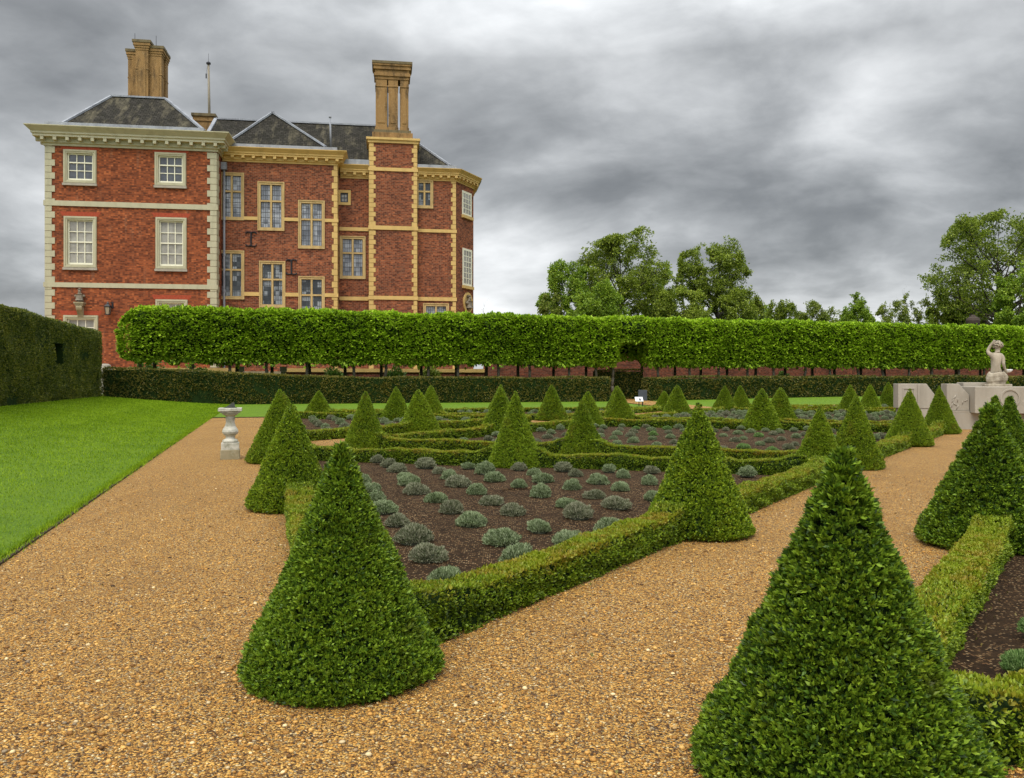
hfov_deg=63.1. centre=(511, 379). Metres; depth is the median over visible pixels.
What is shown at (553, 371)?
pleached tree
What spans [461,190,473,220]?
window
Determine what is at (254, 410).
lawn
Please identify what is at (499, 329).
pleached tree
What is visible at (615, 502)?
lavender
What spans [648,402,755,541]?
topiary cone
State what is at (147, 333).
pleached tree
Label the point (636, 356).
pleached tree
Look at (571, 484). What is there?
lavender
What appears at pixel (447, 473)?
lavender
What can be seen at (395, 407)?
topiary cone
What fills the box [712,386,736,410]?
topiary cone
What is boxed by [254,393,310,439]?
topiary cone
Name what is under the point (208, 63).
flagpole
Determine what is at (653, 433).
lavender
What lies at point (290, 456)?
topiary cone
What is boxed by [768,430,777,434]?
lavender
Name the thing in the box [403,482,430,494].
lavender
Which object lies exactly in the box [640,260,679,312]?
tree
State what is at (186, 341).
pleached tree
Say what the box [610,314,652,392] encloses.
pleached tree
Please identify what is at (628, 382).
yew hedge
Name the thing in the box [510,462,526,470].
lavender
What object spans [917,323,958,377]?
pleached tree
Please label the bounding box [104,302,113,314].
wall lantern
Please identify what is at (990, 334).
pleached tree
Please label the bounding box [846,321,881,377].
pleached tree
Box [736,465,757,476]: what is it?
lavender
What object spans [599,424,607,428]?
lavender
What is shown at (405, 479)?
lavender
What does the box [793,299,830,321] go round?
tree
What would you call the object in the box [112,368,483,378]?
retaining wall
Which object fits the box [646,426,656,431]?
lavender
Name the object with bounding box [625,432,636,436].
lavender
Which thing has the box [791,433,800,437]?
lavender
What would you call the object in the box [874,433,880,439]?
lavender
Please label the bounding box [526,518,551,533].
lavender
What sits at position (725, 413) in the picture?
lavender
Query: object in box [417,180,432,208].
window
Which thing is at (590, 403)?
topiary cone
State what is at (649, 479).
lavender
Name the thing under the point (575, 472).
lavender
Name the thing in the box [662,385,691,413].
topiary cone
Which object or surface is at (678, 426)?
lavender
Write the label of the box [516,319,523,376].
pleached tree
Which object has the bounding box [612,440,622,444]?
lavender
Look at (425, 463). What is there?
lavender
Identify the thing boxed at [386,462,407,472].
lavender
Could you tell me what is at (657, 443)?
lavender
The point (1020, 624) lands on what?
lavender
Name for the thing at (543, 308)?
tree
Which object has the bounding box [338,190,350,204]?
window
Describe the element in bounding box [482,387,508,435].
topiary cone
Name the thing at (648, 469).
lavender
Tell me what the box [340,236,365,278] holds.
window
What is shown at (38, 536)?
turf edge
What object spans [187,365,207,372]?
shrub
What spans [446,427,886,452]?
soil bed
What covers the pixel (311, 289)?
window
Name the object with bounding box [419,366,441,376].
shrub
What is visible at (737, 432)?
lavender
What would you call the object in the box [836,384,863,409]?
topiary cone
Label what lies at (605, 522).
lavender
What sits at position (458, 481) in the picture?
lavender
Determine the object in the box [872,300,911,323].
tree
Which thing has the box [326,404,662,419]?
box hedge
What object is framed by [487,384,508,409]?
topiary cone
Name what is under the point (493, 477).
lavender
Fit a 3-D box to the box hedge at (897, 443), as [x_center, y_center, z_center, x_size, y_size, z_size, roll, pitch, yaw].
[4.625,1.412,22.107,10.872,0.513,13.885,0,0,34]
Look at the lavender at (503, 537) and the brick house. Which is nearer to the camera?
the lavender at (503, 537)
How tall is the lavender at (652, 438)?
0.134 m
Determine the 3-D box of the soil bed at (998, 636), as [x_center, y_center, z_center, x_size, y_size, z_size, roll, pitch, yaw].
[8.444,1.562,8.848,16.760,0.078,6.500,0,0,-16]
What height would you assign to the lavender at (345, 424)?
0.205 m
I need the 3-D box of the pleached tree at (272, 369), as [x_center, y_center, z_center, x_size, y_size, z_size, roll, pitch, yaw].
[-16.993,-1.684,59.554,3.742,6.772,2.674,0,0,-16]
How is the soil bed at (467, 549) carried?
on the gravel at (192, 457)
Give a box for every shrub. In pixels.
[129,361,165,369]
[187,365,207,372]
[323,366,343,375]
[387,365,406,378]
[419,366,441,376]
[778,371,789,375]
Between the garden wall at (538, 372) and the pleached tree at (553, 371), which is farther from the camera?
the garden wall at (538, 372)
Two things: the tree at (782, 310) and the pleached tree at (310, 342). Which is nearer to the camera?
the pleached tree at (310, 342)
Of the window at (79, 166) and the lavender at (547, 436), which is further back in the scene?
the window at (79, 166)
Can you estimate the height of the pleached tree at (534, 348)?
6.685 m
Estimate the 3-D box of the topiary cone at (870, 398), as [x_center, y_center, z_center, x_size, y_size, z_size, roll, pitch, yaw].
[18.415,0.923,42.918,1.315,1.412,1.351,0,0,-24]
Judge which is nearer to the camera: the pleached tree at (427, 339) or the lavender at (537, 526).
the lavender at (537, 526)
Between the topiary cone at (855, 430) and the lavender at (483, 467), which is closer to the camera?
the lavender at (483, 467)
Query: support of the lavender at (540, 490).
on the soil bed at (467, 549)
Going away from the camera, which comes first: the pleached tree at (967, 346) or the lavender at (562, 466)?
the lavender at (562, 466)
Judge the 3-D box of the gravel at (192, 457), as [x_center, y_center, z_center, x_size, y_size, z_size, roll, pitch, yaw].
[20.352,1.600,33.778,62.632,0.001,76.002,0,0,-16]
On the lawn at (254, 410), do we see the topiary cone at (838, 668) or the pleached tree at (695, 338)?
the pleached tree at (695, 338)
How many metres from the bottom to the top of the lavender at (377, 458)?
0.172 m
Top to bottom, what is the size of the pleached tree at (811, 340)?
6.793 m
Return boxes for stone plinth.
[893,382,1023,428]
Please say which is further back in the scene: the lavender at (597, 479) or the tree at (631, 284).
the tree at (631, 284)
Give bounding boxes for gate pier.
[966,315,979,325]
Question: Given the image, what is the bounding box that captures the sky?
[0,0,1023,368]
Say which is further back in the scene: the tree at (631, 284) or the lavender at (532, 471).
the tree at (631, 284)
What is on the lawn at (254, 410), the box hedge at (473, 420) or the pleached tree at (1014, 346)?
the pleached tree at (1014, 346)
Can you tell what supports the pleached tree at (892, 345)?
on the lawn at (254, 410)
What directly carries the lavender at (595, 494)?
on the soil bed at (467, 549)
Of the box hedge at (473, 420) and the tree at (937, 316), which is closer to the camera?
the box hedge at (473, 420)
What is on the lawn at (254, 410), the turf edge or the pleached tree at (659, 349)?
the pleached tree at (659, 349)
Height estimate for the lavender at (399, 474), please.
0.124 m
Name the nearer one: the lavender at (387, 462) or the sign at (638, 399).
the lavender at (387, 462)
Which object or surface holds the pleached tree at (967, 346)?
on the lawn at (254, 410)
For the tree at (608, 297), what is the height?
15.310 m
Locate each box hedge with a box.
[283,443,829,642]
[299,410,531,440]
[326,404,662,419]
[372,417,946,460]
[630,405,895,423]
[748,403,895,410]
[914,512,1023,775]
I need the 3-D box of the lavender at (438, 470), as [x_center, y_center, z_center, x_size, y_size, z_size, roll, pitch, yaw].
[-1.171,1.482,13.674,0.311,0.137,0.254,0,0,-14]
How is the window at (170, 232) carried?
in the brick house
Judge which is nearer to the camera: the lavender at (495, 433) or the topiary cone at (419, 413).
the lavender at (495, 433)
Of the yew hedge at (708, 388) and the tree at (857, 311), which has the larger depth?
the tree at (857, 311)
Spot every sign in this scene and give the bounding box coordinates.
[635,397,642,401]
[638,390,646,405]
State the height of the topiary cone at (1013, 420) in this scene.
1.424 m
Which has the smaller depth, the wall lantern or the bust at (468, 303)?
the wall lantern
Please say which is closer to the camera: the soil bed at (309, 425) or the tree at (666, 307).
the soil bed at (309, 425)
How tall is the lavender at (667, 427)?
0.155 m
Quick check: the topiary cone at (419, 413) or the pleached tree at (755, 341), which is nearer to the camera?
the topiary cone at (419, 413)
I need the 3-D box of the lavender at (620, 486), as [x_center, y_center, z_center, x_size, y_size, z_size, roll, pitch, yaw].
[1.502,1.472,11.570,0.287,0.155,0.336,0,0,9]
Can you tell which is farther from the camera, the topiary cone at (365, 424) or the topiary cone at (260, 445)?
the topiary cone at (365, 424)
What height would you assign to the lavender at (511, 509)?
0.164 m
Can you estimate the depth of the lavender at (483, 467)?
13.55 m
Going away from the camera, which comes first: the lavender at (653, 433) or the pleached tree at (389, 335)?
the lavender at (653, 433)
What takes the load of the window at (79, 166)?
in the brick house
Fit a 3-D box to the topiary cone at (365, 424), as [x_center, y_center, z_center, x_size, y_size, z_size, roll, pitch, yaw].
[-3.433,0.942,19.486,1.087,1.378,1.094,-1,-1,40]
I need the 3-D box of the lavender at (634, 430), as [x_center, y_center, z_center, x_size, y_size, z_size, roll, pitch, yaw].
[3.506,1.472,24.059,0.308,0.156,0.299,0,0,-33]
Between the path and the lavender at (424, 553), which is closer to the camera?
the lavender at (424, 553)
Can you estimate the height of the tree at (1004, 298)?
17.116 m
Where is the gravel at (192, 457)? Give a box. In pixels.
[0,409,1023,777]
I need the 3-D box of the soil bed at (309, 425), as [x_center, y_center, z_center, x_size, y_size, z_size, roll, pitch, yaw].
[-7.176,1.562,28.884,10.924,0.080,11.230,0,0,34]
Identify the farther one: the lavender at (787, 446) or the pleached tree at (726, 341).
the pleached tree at (726, 341)
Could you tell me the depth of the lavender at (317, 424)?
27.33 m
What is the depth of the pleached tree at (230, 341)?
55.34 m
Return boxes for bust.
[73,288,85,316]
[465,295,472,309]
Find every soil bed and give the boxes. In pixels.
[301,419,398,429]
[319,461,771,593]
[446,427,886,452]
[710,412,888,420]
[946,554,1023,685]
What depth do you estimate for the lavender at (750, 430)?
24.11 m
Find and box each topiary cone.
[236,439,445,708]
[244,389,287,463]
[244,402,322,513]
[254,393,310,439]
[305,391,330,412]
[343,391,383,448]
[379,386,407,420]
[400,389,441,431]
[424,385,443,415]
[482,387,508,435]
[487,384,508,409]
[488,390,539,468]
[535,384,568,420]
[558,399,603,456]
[578,391,604,426]
[603,388,634,418]
[604,385,631,409]
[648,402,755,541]
[655,391,668,410]
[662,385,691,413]
[687,444,1008,777]
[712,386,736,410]
[733,385,749,407]
[740,388,783,430]
[771,387,797,418]
[795,405,837,465]
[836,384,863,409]
[836,395,885,470]
[860,384,881,406]
[879,382,892,406]
[885,388,934,446]
[913,401,1023,555]
[924,386,961,433]
[965,395,1001,457]
[1000,396,1023,457]
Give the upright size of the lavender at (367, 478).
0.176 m
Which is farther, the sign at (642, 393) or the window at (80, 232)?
the window at (80, 232)
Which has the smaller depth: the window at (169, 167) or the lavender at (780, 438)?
the lavender at (780, 438)
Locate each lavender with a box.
[314,422,323,426]
[321,423,329,427]
[326,414,334,419]
[335,418,345,424]
[338,422,349,427]
[361,474,371,484]
[365,482,381,492]
[369,454,384,462]
[369,490,386,501]
[373,499,398,514]
[379,417,388,423]
[380,457,396,467]
[384,512,410,527]
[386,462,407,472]
[392,522,433,545]
[396,472,411,477]
[397,473,420,485]
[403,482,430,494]
[408,542,448,563]
[415,457,436,468]
[422,491,447,502]
[425,564,460,580]
[432,466,447,473]
[438,499,463,514]
[440,468,456,479]
[444,474,472,487]
[455,510,487,527]
[460,462,475,468]
[466,483,486,494]
[474,461,495,474]
[478,495,504,505]
[481,527,521,546]
[483,435,494,439]
[483,471,506,482]
[491,431,498,435]
[498,541,532,562]
[499,502,525,516]
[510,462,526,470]
[510,478,527,487]
[526,467,541,475]
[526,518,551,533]
[529,482,551,497]
[531,472,554,483]
[536,427,546,431]
[541,433,553,438]
[546,429,555,433]
[551,529,581,544]
[553,461,572,471]
[555,497,577,507]
[556,424,564,429]
[562,478,581,490]
[562,500,594,520]
[567,468,583,476]
[582,489,606,498]
[586,473,610,484]
[593,517,620,530]
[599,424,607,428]
[600,495,631,509]
[602,464,616,472]
[609,435,617,439]
[610,480,629,491]
[612,430,622,434]
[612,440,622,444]
[616,468,630,478]
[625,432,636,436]
[627,436,639,442]
[629,428,638,432]
[641,474,657,485]
[643,465,660,473]
[643,490,657,501]
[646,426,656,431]
[648,430,658,435]
[648,436,656,439]
[651,441,661,445]
[662,425,671,429]
[665,433,675,438]
[669,439,677,443]
[673,424,683,428]
[718,433,727,436]
[721,411,729,415]
[729,437,740,441]
[732,430,743,434]
[736,443,750,448]
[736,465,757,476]
[745,428,755,432]
[753,432,763,436]
[755,441,764,445]
[761,428,769,431]
[763,437,775,442]
[765,446,778,450]
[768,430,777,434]
[775,428,784,433]
[776,436,785,440]
[782,443,795,449]
[789,427,798,431]
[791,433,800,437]
[868,416,875,420]
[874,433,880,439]
[876,432,885,437]
[998,648,1023,671]
[1016,617,1023,632]
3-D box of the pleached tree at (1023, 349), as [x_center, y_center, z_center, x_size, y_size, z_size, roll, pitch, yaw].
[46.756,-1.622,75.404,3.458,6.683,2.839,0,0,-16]
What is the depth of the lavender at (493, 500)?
10.24 m
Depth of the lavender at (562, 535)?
7.61 m
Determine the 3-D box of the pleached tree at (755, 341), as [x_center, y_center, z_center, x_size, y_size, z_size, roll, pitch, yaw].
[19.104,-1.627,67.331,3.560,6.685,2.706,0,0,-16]
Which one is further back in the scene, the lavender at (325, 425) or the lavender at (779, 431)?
the lavender at (325, 425)
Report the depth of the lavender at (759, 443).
19.48 m
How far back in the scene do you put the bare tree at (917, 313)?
128.82 m
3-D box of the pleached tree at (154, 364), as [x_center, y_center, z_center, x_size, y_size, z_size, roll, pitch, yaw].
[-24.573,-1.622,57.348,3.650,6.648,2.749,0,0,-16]
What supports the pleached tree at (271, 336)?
on the lawn at (254, 410)
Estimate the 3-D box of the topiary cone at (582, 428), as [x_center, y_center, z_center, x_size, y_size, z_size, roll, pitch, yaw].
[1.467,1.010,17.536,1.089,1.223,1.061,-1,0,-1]
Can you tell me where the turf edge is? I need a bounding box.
[0,417,264,564]
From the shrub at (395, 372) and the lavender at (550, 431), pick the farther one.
the shrub at (395, 372)
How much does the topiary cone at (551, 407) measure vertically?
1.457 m
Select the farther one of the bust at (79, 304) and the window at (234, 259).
the window at (234, 259)
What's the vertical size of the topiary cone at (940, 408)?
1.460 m
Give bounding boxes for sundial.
[218,402,241,459]
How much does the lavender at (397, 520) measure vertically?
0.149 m
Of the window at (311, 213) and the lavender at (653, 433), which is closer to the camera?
the lavender at (653, 433)
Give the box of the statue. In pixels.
[982,340,1012,386]
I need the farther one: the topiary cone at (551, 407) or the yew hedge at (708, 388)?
the yew hedge at (708, 388)
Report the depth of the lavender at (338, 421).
28.76 m
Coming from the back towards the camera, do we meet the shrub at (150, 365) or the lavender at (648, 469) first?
the shrub at (150, 365)
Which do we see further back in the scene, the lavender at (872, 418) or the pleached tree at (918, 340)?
the pleached tree at (918, 340)
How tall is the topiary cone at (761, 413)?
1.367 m
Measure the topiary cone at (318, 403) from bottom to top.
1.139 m
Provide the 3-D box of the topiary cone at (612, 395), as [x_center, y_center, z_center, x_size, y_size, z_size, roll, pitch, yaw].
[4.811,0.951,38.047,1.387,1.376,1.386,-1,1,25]
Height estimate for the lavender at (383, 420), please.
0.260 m
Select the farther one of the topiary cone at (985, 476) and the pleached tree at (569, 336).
the pleached tree at (569, 336)
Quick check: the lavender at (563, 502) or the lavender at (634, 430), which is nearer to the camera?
the lavender at (563, 502)
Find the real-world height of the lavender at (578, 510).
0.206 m
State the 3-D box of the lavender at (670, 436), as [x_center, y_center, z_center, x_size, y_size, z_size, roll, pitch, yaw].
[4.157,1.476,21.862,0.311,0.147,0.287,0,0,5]
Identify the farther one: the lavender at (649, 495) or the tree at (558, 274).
the tree at (558, 274)
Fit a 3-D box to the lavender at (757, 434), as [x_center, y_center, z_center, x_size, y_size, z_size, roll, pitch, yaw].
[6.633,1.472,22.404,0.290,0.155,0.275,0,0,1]
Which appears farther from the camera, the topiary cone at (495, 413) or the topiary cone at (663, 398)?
the topiary cone at (663, 398)
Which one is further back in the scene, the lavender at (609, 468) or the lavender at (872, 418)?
the lavender at (872, 418)
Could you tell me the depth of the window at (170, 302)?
76.60 m
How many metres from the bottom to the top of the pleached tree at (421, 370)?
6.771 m
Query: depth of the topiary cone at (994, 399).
14.86 m
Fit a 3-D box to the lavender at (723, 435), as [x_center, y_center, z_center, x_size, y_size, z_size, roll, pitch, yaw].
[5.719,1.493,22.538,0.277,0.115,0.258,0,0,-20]
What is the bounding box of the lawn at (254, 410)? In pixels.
[0,396,879,556]
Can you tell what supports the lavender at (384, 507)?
on the soil bed at (467, 549)
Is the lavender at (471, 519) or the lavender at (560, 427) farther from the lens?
the lavender at (560, 427)
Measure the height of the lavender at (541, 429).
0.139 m
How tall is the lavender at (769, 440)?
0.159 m
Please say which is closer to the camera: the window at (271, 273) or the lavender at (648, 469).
the lavender at (648, 469)
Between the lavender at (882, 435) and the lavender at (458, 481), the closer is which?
the lavender at (458, 481)
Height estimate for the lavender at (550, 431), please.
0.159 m
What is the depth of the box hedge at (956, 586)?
5.07 m
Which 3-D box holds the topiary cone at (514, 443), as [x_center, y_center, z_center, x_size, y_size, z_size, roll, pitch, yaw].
[0.057,0.906,15.270,1.020,1.439,1.047,0,1,12]
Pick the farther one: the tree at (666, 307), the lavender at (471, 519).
the tree at (666, 307)
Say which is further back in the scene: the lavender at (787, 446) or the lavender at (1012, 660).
the lavender at (787, 446)
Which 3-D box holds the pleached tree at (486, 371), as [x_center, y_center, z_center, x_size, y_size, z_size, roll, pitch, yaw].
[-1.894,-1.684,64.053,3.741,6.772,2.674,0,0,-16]
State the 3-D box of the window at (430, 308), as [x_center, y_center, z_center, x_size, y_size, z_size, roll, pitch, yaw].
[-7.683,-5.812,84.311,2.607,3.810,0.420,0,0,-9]
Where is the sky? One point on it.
(838, 142)
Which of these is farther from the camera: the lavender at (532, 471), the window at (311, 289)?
the window at (311, 289)
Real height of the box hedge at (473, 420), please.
0.539 m
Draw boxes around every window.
[62,149,96,185]
[62,216,97,269]
[63,315,97,329]
[153,152,186,188]
[154,217,186,271]
[155,299,187,307]
[221,172,243,219]
[221,250,243,298]
[257,181,283,230]
[259,261,284,307]
[298,200,324,248]
[298,276,324,308]
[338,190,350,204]
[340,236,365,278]
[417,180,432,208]
[423,303,448,313]
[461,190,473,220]
[462,248,473,289]
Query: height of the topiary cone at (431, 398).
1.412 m
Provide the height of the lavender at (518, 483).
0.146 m
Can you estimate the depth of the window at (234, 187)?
79.61 m
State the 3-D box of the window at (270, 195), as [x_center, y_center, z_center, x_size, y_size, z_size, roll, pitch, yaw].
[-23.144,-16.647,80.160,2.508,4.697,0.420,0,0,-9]
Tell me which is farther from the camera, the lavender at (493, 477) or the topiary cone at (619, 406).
the topiary cone at (619, 406)
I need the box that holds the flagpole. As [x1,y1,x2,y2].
[206,54,210,112]
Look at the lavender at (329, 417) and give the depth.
32.41 m
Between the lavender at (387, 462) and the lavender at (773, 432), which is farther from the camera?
the lavender at (773, 432)
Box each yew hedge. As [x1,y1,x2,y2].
[0,304,102,405]
[102,366,610,403]
[593,368,644,398]
[641,374,1023,400]
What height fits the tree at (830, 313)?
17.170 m
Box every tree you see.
[113,303,170,366]
[128,311,161,367]
[160,304,213,368]
[203,305,254,370]
[245,305,296,372]
[264,313,285,375]
[286,306,335,374]
[327,308,373,376]
[334,311,362,375]
[365,308,411,376]
[380,365,382,377]
[404,311,448,375]
[420,312,425,378]
[440,310,484,375]
[477,310,521,375]
[485,358,499,376]
[513,313,554,377]
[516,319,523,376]
[535,258,597,314]
[537,292,563,315]
[544,313,588,378]
[552,319,554,378]
[566,278,630,316]
[567,225,679,317]
[575,314,622,376]
[609,319,635,368]
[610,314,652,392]
[625,344,642,377]
[637,316,683,376]
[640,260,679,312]
[652,285,712,318]
[673,235,754,319]
[673,316,715,378]
[698,319,743,377]
[717,286,766,320]
[729,318,772,375]
[755,318,801,375]
[760,299,799,320]
[788,318,827,375]
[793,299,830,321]
[816,306,849,322]
[817,320,856,374]
[840,292,875,322]
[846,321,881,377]
[865,321,907,375]
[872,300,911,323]
[892,322,933,375]
[896,288,938,324]
[917,207,1023,324]
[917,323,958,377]
[924,297,973,324]
[940,323,982,374]
[965,324,1006,374]
[988,261,1023,329]
[994,324,1023,369]
[1011,325,1023,370]
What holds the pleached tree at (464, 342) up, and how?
on the lawn at (254, 410)
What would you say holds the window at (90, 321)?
in the brick house
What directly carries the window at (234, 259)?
in the brick house
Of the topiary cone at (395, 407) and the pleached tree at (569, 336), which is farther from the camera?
the pleached tree at (569, 336)
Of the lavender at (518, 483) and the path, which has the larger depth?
the path
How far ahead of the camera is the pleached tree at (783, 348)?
67.28 m
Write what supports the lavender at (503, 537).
on the soil bed at (467, 549)
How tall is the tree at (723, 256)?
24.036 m
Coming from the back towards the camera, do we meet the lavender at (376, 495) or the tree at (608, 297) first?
the tree at (608, 297)
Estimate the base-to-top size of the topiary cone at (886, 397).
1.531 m
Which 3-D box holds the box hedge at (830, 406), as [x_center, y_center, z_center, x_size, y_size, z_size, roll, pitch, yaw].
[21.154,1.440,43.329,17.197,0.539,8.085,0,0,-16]
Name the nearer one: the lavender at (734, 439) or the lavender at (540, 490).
the lavender at (540, 490)
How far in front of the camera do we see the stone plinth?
26.95 m
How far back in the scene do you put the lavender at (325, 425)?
26.26 m
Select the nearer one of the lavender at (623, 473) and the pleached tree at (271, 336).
the lavender at (623, 473)
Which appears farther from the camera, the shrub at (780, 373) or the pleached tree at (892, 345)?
the shrub at (780, 373)
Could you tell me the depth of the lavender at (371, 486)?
11.35 m
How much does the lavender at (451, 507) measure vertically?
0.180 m
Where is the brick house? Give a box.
[23,39,481,370]
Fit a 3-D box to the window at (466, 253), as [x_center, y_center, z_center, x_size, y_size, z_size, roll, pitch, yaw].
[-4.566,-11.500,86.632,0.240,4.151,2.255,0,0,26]
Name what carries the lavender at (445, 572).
on the soil bed at (467, 549)
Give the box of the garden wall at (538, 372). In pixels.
[483,357,1021,378]
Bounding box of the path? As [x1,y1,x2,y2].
[626,399,710,408]
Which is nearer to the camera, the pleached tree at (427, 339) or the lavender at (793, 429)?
the lavender at (793, 429)
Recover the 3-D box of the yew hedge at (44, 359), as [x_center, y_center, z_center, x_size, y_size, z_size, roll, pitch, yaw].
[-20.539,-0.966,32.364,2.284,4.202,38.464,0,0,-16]
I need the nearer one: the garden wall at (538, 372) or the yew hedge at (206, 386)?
the yew hedge at (206, 386)
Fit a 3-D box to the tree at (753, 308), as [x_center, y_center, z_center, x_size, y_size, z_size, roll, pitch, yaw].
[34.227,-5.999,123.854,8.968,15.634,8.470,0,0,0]
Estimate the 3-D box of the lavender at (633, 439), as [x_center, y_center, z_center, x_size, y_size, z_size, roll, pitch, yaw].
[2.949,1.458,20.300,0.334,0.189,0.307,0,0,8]
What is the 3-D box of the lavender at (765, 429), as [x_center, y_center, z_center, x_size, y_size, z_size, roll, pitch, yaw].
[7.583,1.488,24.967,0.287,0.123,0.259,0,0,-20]
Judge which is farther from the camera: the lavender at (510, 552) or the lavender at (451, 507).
the lavender at (451, 507)
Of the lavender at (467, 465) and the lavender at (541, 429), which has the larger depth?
the lavender at (541, 429)
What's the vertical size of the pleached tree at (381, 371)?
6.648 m
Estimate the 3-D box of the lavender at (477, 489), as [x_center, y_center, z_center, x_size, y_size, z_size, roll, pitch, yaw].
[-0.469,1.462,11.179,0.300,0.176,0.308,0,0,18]
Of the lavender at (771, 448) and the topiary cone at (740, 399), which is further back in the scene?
the topiary cone at (740, 399)
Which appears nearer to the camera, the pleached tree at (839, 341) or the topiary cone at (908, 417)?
the topiary cone at (908, 417)
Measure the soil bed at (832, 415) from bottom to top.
0.084 m
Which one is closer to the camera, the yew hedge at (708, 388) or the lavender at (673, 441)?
the lavender at (673, 441)
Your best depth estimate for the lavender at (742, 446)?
18.59 m
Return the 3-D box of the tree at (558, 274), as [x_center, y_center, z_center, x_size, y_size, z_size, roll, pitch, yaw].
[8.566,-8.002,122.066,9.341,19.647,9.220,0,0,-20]
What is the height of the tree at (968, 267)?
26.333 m
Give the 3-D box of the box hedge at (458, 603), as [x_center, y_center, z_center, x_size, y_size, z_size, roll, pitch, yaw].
[-1.185,1.411,10.163,10.583,0.461,11.022,0,0,17]
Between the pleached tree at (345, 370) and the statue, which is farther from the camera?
the pleached tree at (345, 370)
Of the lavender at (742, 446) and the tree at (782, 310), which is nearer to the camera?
the lavender at (742, 446)
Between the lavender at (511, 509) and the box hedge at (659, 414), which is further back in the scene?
the box hedge at (659, 414)
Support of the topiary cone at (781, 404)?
on the gravel at (192, 457)
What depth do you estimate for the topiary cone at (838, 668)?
3.12 m
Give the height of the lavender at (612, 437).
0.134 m
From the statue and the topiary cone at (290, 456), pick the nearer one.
the topiary cone at (290, 456)
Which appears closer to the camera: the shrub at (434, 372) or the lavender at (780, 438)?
the lavender at (780, 438)
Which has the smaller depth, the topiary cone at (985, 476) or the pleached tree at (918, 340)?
the topiary cone at (985, 476)
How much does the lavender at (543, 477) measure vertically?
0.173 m
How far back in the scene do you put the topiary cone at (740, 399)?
44.22 m
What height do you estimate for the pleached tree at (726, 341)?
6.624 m
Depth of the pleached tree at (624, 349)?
66.61 m
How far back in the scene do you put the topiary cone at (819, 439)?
13.81 m
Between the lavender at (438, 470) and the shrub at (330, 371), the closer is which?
the lavender at (438, 470)
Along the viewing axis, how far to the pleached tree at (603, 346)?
62.85 m
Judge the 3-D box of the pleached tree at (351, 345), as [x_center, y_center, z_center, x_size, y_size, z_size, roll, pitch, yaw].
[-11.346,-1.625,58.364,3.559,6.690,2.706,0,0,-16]
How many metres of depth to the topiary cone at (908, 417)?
20.03 m
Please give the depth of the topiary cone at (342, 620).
4.28 m
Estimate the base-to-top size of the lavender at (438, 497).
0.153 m
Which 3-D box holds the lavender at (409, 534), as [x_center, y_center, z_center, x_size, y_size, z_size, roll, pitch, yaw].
[-0.924,1.451,7.922,0.376,0.204,0.428,0,0,32]
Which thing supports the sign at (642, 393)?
on the lawn at (254, 410)

